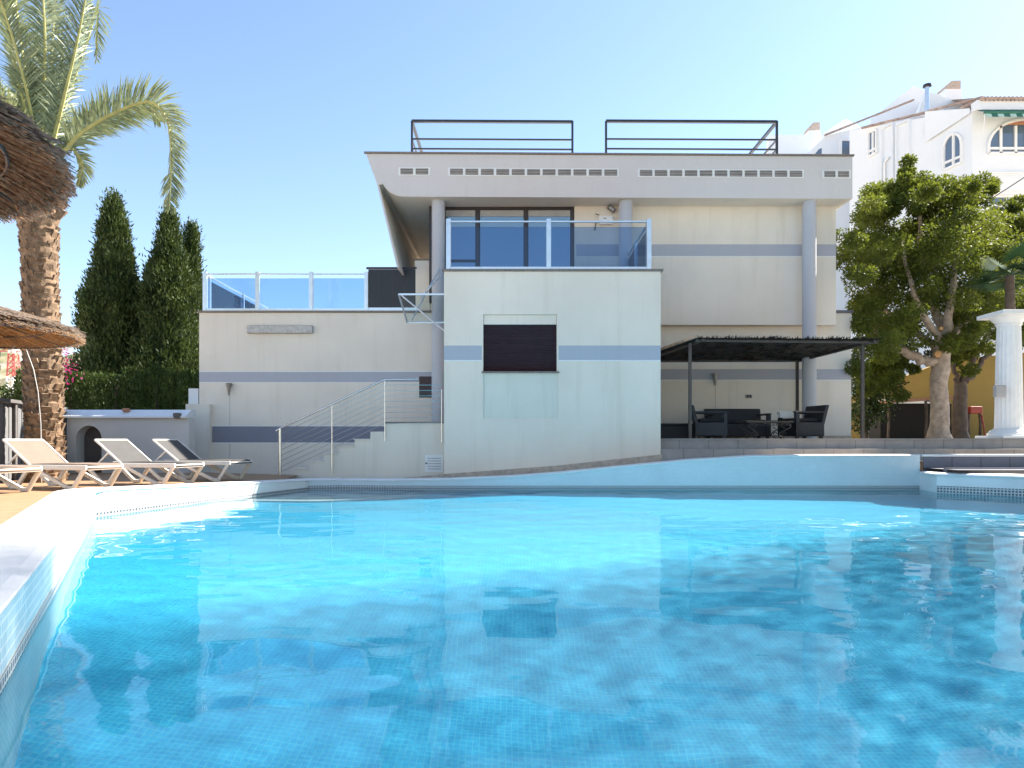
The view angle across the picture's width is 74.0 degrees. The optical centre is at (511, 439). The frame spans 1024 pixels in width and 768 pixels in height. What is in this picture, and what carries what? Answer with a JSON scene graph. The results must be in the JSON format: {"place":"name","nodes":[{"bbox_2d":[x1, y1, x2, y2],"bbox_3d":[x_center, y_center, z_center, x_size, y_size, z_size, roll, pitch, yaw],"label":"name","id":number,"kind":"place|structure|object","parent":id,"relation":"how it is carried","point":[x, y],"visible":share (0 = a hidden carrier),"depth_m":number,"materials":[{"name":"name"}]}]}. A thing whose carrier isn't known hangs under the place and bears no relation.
{"place":"outdoors","nodes":[
{"label":"outdoors","id":0,"kind":"place"},
{"bbox_2d":[0,349,80,395],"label":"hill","id":1,"kind":"structure","parent":0,"point":[3,358],"depth_m":258.24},
{"bbox_2d":[0,494,95,679],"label":"pool wall","id":2,"kind":"structure","parent":0,"point":[19,614],"depth_m":3.46,"materials":[{"name":"white tile"}]},
{"bbox_2d":[0,487,307,692],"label":"waterline mosaic band","id":3,"kind":"object","parent":2,"relation":"attached to","point":[8,671],"visible":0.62,"depth_m":6.59,"materials":[{"name":"white tile"}]},
{"bbox_2d":[0,472,295,524],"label":"pool deck","id":4,"kind":"structure","parent":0,"point":[14,502],"depth_m":11.46,"materials":[{"name":"stone"}]},
{"bbox_2d":[0,465,42,491],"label":"sun lounger","id":5,"kind":"object","parent":4,"relation":"on","point":[37,470],"visible":1,"depth_m":9.74,"materials":[{"name":"white plastic"}]},
{"bbox_2d":[0,398,67,481],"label":"panel fence","id":6,"kind":"object","parent":4,"relation":"on","point":[11,421],"visible":0.17,"depth_m":12.55,"materials":[{"name":"white wood"}]},
{"bbox_2d":[26,350,41,481],"bbox_3d":[-8.332,-0.433,11.837,0.273,2.346,0.031,0,0,-7],"label":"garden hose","id":7,"kind":"object","parent":4,"relation":"on","point":[38,396],"visible":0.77,"depth_m":11.85,"materials":[{"name":"white plastic"}]},
{"bbox_2d":[0,96,77,225],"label":"thatch parasol","id":8,"kind":"object","parent":4,"relation":"on","point":[35,172],"visible":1,"depth_m":3.79,"materials":[{"name":"wicker"}]},
{"bbox_2d":[0,306,85,351],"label":"thatch parasol","id":9,"kind":"object","parent":4,"relation":"on","point":[21,330],"visible":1,"depth_m":9.47,"materials":[{"name":"brown wicker"}]},
{"bbox_2d":[0,439,122,488],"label":"sun lounger","id":10,"kind":"object","parent":4,"relation":"on","point":[44,454],"visible":0.83,"depth_m":10.58,"materials":[{"name":"white plastic"}]},
{"bbox_2d":[0,0,191,482],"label":"date palm","id":11,"kind":"object","parent":4,"relation":"on","point":[42,101],"visible":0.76,"depth_m":12.01,"materials":[{"name":"green plant"}]},
{"bbox_2d":[81,439,203,484],"bbox_3d":[-6.246,0.367,11.513,1.912,0.768,0.705,0,0,15],"label":"sun lounger","id":12,"kind":"object","parent":4,"relation":"on","point":[128,454],"visible":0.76,"depth_m":11.44,"materials":[{"name":"white plastic"}]},
{"bbox_2d":[149,439,251,481],"bbox_3d":[-5.905,0.367,12.719,1.912,0.768,0.705,0,0,12],"label":"sun lounger","id":13,"kind":"object","parent":4,"relation":"on","point":[176,449],"visible":0.75,"depth_m":12.67,"materials":[{"name":"white plastic"}]},
{"bbox_2d":[275,378,443,478],"bbox_3d":[-3.233,-0.086,15.260,3.659,2.473,1.481,0,0,0],"label":"outdoor staircase","id":14,"kind":"structure","parent":4,"relation":"on","point":[402,449],"depth_m":14.60,"materials":[{"name":"paint"}]},
{"bbox_2d":[96,480,307,511],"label":"pool wall","id":15,"kind":"structure","parent":0,"point":[113,500],"depth_m":9.77,"materials":[{"name":"white tile"}]},
{"bbox_2d":[0,489,1023,767],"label":"pool water","id":16,"kind":"structure","parent":0,"point":[560,629],"depth_m":3.31,"materials":[{"name":"blue liquid"}]},
{"bbox_2d":[0,0,1023,356],"label":"sky","id":17,"kind":"structure","parent":0,"point":[285,100],"materials":[{"name":"blue"}]},
{"bbox_2d":[308,456,919,485],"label":"pool wall","id":18,"kind":"structure","parent":0,"point":[839,471],"depth_m":13.00,"materials":[{"name":"tile"}]},
{"bbox_2d":[308,485,919,489],"bbox_3d":[1.950,0.943,13.055,11.699,0.135,0.120,0,0,0],"label":"waterline mosaic band","id":19,"kind":"object","parent":18,"relation":"attached to","point":[623,487],"visible":0.6,"depth_m":12.99,"materials":[{"name":"blue tile"}]},
{"bbox_2d":[341,454,920,480],"bbox_3d":[2.249,0.713,13.181,11.101,0.875,0.397,0,0,0],"label":"pool coping","id":20,"kind":"object","parent":18,"relation":"on","point":[592,469],"visible":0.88,"depth_m":13.00,"materials":[{"name":"white stone"}]},
{"bbox_2d":[661,438,1023,471],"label":"terrace","id":21,"kind":"structure","parent":0,"point":[678,448],"depth_m":14.36,"materials":[{"name":"stone"}]},
{"bbox_2d":[661,423,699,437],"bbox_3d":[3.878,-0.208,16.000,0.960,0.350,0.640,0,0,0],"label":"storage box","id":22,"kind":"object","parent":21,"relation":"on","point":[674,430],"visible":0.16,"depth_m":15.70,"materials":[{"name":"black plastic"}]},
{"bbox_2d":[692,405,727,437],"bbox_3d":[4.391,-0.403,15.252,0.816,0.740,0.740,0,0,12],"label":"rattan armchair","id":23,"kind":"object","parent":21,"relation":"on","point":[709,426],"visible":0.93,"depth_m":14.91,"materials":[{"name":"black wicker"}]},
{"bbox_2d":[704,409,770,437],"bbox_3d":[5.455,-0.403,16.508,1.380,0.740,0.816,0,0,0],"label":"rattan sofa","id":24,"kind":"object","parent":21,"relation":"on","point":[734,417],"visible":0.74,"depth_m":16.16,"materials":[{"name":"black wicker"}]},
{"bbox_2d":[737,420,794,437],"bbox_3d":[5.577,-0.224,15.000,1.040,0.403,0.700,0,0,0],"label":"glass coffee table","id":25,"kind":"object","parent":21,"relation":"on","point":[753,422],"visible":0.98,"depth_m":14.75,"materials":[{"name":"metal"}]},
{"bbox_2d":[661,334,883,437],"bbox_3d":[5.344,-1.111,15.587,4.666,2.157,3.510,0,0,0],"label":"pergola","id":26,"kind":"object","parent":21,"relation":"on","point":[690,350],"visible":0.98,"depth_m":14.97,"materials":[{"name":"metal"}]},
{"bbox_2d":[777,405,828,437],"bbox_3d":[6.517,-0.403,15.251,0.816,0.740,0.740,0,0,-10],"label":"rattan armchair","id":27,"kind":"object","parent":21,"relation":"on","point":[811,422],"visible":0.73,"depth_m":14.93,"materials":[{"name":"black wicker"}]},
{"bbox_2d":[778,411,793,417],"bbox_3d":[6.129,-0.563,15.100,0.440,0.140,0.100,0,0,-10],"label":"cushion","id":28,"kind":"object","parent":27,"relation":"on","point":[785,414],"visible":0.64,"depth_m":15.04,"materials":[{"name":"white fabric"}]},
{"bbox_2d":[851,334,913,437],"bbox_3d":[10.764,-1.694,20.462,2.366,3.366,2.037,0,0,14],"label":"garden shrub","id":29,"kind":"object","parent":21,"relation":"on","point":[873,405],"visible":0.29,"depth_m":20.30,"materials":[{"name":"green plant"}]},
{"bbox_2d":[869,396,952,437],"bbox_3d":[13.121,-0.735,22.250,2.507,1.407,1.500,0,0,0],"label":"lean to","id":30,"kind":"object","parent":21,"relation":"on","point":[911,417],"visible":0.41,"depth_m":22.00,"materials":[{"name":"wood"}]},
{"bbox_2d":[836,153,1023,437],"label":"ficus tree","id":31,"kind":"object","parent":21,"relation":"on","point":[940,245],"visible":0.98,"depth_m":18.11,"materials":[{"name":"green plant"}]},
{"bbox_2d":[851,353,1023,437],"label":"boundary wall","id":32,"kind":"structure","parent":21,"relation":"on","point":[980,387],"depth_m":23.36,"materials":[{"name":"yellow paint"}]},
{"bbox_2d":[968,406,984,435],"bbox_3d":[15.000,-0.556,21.999,0.569,1.055,0.242,0,0,0],"label":"stool","id":33,"kind":"object","parent":21,"relation":"on","point":[978,410],"visible":0.69,"depth_m":21.94,"materials":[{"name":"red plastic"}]},
{"bbox_2d":[942,194,1023,437],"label":"tree","id":34,"kind":"object","parent":21,"relation":"on","point":[1015,232],"visible":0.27,"depth_m":20.76,"materials":[{"name":"green plant"}]},
{"bbox_2d":[975,310,1023,437],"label":"fluted column","id":35,"kind":"structure","parent":21,"relation":"on","point":[1009,415],"depth_m":14.60,"materials":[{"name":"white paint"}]},
{"bbox_2d":[960,238,1023,309],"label":"fan palm","id":36,"kind":"object","parent":35,"relation":"on","point":[1008,285],"visible":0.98,"depth_m":16.56,"materials":[{"name":"green plant"}]},
{"bbox_2d":[993,385,1005,396],"bbox_3d":[10.414,-1.041,14.525,0.220,0.260,0.110,0,0,0],"label":"junction box","id":37,"kind":"object","parent":35,"relation":"attached to","point":[999,390],"visible":1,"depth_m":14.47,"materials":[{"name":"white plastic"}]},
{"bbox_2d":[920,474,1023,492],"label":"pool wall","id":38,"kind":"structure","parent":0,"point":[931,483],"depth_m":11.97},
{"bbox_2d":[919,471,1023,477],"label":"pool coping","id":39,"kind":"object","parent":38,"relation":"on","point":[940,473],"visible":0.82,"depth_m":11.98,"materials":[{"name":"white stone"}]},
{"bbox_2d":[923,457,1023,473],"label":"basin wall","id":40,"kind":"structure","parent":39,"relation":"on","point":[1008,465],"depth_m":13.00,"materials":[{"name":"tile"}]},
{"bbox_2d":[919,454,1023,456],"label":"basin coping","id":41,"kind":"object","parent":40,"relation":"on","point":[972,455],"visible":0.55,"depth_m":12.98,"materials":[{"name":"white stone"}]},
{"bbox_2d":[937,486,1023,496],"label":"waterline mosaic band","id":42,"kind":"object","parent":38,"relation":"attached to","point":[981,491],"visible":0.67,"depth_m":11.83,"materials":[{"name":"blue tile"}]},
{"bbox_2d":[979,177,1023,205],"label":"overhead cable","id":43,"kind":"object","parent":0,"point":[1007,188],"visible":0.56,"depth_m":23.99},
{"label":"ground","id":44,"kind":"structure","parent":0,"visible":0},
{"bbox_2d":[0,349,19,388],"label":"electricity pylon","id":45,"kind":"object","parent":44,"relation":"on","point":[13,361],"visible":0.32,"depth_m":149.31,"materials":[{"name":"metal"}]},
{"bbox_2d":[0,374,22,398],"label":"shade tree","id":46,"kind":"object","parent":44,"relation":"on","point":[5,390],"visible":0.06,"depth_m":33.58,"materials":[{"name":"green plant"}]},
{"bbox_2d":[62,349,83,406],"bbox_3d":[-10.842,-0.953,16.454,0.727,3.610,0.811,0,0,20],"label":"bougainvillea","id":47,"kind":"object","parent":44,"relation":"on","point":[66,369],"visible":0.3,"depth_m":16.48,"materials":[{"name":"pink plant"}]},
{"bbox_2d":[63,186,142,409],"bbox_3d":[-14.059,-3.831,23.999,3.743,10.284,3.674,0,0,0],"label":"cypress tree","id":48,"kind":"object","parent":44,"relation":"on","point":[105,319],"visible":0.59,"depth_m":23.32,"materials":[{"name":"green plant"}]},
{"bbox_2d":[13,365,198,409],"bbox_3d":[-10.312,-0.561,17.603,5.125,2.821,0.788,0,0,0],"label":"clipped hedge","id":49,"kind":"object","parent":44,"relation":"on","point":[93,384],"visible":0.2,"depth_m":17.44,"materials":[{"name":"green plant"}]},
{"bbox_2d":[63,410,195,472],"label":"garden wall","id":50,"kind":"structure","parent":44,"relation":"on","point":[140,430],"depth_m":15.50,"materials":[{"name":"white paint"}]},
{"bbox_2d":[122,408,129,411],"bbox_3d":[-8.808,-0.677,15.520,0.170,0.100,0.167,0,0,0],"label":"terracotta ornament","id":51,"kind":"object","parent":50,"relation":"on","point":[125,409],"visible":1,"depth_m":15.46,"materials":[{"name":"orange ceramic"}]},
{"bbox_2d":[173,413,181,418],"bbox_3d":[-7.586,-0.553,15.406,0.179,0.135,0.194,0,0,-39],"label":"garden spotlight","id":52,"kind":"object","parent":50,"relation":"on","point":[176,415],"visible":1,"depth_m":15.33,"materials":[{"name":"grey metal"}]},
{"bbox_2d":[118,199,202,409],"bbox_3d":[-12.105,-3.660,23.938,3.494,9.612,3.361,0,0,0],"label":"cypress tree","id":53,"kind":"object","parent":44,"relation":"on","point":[165,335],"visible":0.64,"depth_m":23.33,"materials":[{"name":"green plant"}]},
{"bbox_2d":[0,478,341,614],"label":"pool coping","id":54,"kind":"object","parent":44,"relation":"on","point":[31,536],"visible":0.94,"depth_m":4.82,"materials":[{"name":"white stone"}]},
{"bbox_2d":[181,216,206,362],"bbox_3d":[-11.862,-3.623,25.181,2.150,9.528,2.230,0,0,0],"label":"cypress tree","id":55,"kind":"object","parent":44,"relation":"on","point":[192,242],"visible":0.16,"depth_m":25.04,"materials":[{"name":"green plant"}]},
{"bbox_2d":[186,119,854,477],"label":"modern house","id":56,"kind":"structure","parent":44,"relation":"on","point":[521,314],"depth_m":16.90,"materials":[{"name":"paint"}]},
{"bbox_2d":[226,383,231,395],"bbox_3d":[-7.059,-1.261,16.961,0.156,0.310,0.178,0,0,0],"label":"wall lamp","id":57,"kind":"object","parent":56,"relation":"attached to","point":[228,385],"visible":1,"depth_m":16.91,"materials":[{"name":"metal"}]},
{"bbox_2d":[247,325,312,333],"bbox_3d":[-5.802,-2.763,17.003,1.635,0.191,0.105,0,0,0],"label":"strip lamp","id":58,"kind":"object","parent":56,"relation":"attached to","point":[279,329],"visible":1,"depth_m":16.95,"materials":[{"name":"plastic"}]},
{"bbox_2d":[419,376,431,397],"bbox_3d":[-2.006,-1.329,17.040,0.642,0.532,0.040,0,0,0],"label":"stair window","id":59,"kind":"structure","parent":56,"relation":"in","point":[425,382],"depth_m":17.02,"materials":[{"name":"glass"}]},
{"bbox_2d":[429,206,431,303],"bbox_3d":[-1.906,-4.665,18.490,0.328,2.430,3.020,0,0,0],"label":"corner window","id":60,"kind":"structure","parent":56,"relation":"in","point":[430,207],"depth_m":16.98,"materials":[{"name":"black glass"}]},
{"bbox_2d":[445,207,573,268],"bbox_3d":[-0.092,-4.670,17.058,3.296,2.440,0.064,0,0,0],"label":"sliding window","id":61,"kind":"structure","parent":56,"relation":"in","point":[497,244],"depth_m":17.05,"materials":[{"name":"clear glass"}]},
{"bbox_2d":[482,325,558,372],"bbox_3d":[0.175,-1.980,14.062,1.595,1.211,0.194,0,0,0],"label":"window","id":62,"kind":"structure","parent":56,"relation":"in","point":[507,348],"depth_m":14.08,"materials":[{"name":"metal"}]},
{"bbox_2d":[594,213,612,230],"bbox_3d":[2.264,-5.401,16.924,0.496,0.433,0.157,0,0,-9],"label":"antenna box","id":63,"kind":"object","parent":56,"relation":"attached to","point":[605,218],"visible":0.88,"depth_m":16.88,"materials":[{"name":"white paint"}]},
{"bbox_2d":[607,205,615,212],"bbox_3d":[2.483,-5.755,16.944,0.200,0.110,0.163,38,15,0],"label":"floodlight","id":64,"kind":"object","parent":56,"relation":"attached to","point":[612,209],"visible":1,"depth_m":16.87,"materials":[{"name":"white metal"}]},
{"bbox_2d":[712,373,717,385],"bbox_3d":[5.125,-1.518,17.161,0.156,0.310,0.178,0,0,0],"label":"wall lamp","id":65,"kind":"object","parent":56,"relation":"attached to","point":[715,375],"visible":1,"depth_m":17.11,"materials":[{"name":"metal"}]},
{"bbox_2d":[766,80,1023,392],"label":"apartment house","id":66,"kind":"structure","parent":44,"relation":"on","point":[947,129],"depth_m":36.53,"materials":[{"name":"paint"}]},
{"bbox_2d":[840,139,849,153],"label":"rear window","id":67,"kind":"structure","parent":66,"relation":"in","point":[844,143],"depth_m":41.97,"materials":[{"name":"white"}]},
{"bbox_2d":[867,128,877,157],"bbox_3d":[20.509,-16.886,38.693,0.346,1.516,0.552,0,0,0],"label":"side window","id":68,"kind":"structure","parent":66,"relation":"in","point":[872,135],"depth_m":38.62,"materials":[{"name":"white"}]},
{"bbox_2d":[942,132,963,170],"bbox_3d":[22.547,-14.802,34.801,0.162,1.804,1.050,0,0,-28],"label":"arched window","id":69,"kind":"structure","parent":66,"relation":"in","point":[953,144],"depth_m":34.77,"materials":[{"name":"white"}]},
{"bbox_2d":[987,118,1023,154],"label":"arched window","id":70,"kind":"structure","parent":66,"relation":"in","point":[1008,138],"depth_m":33.99,"materials":[{"name":"white"}]},
{"bbox_2d":[990,195,1023,209],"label":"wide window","id":71,"kind":"structure","parent":66,"relation":"in","point":[1001,197],"depth_m":34.16,"materials":[{"name":"white"}]}
]}

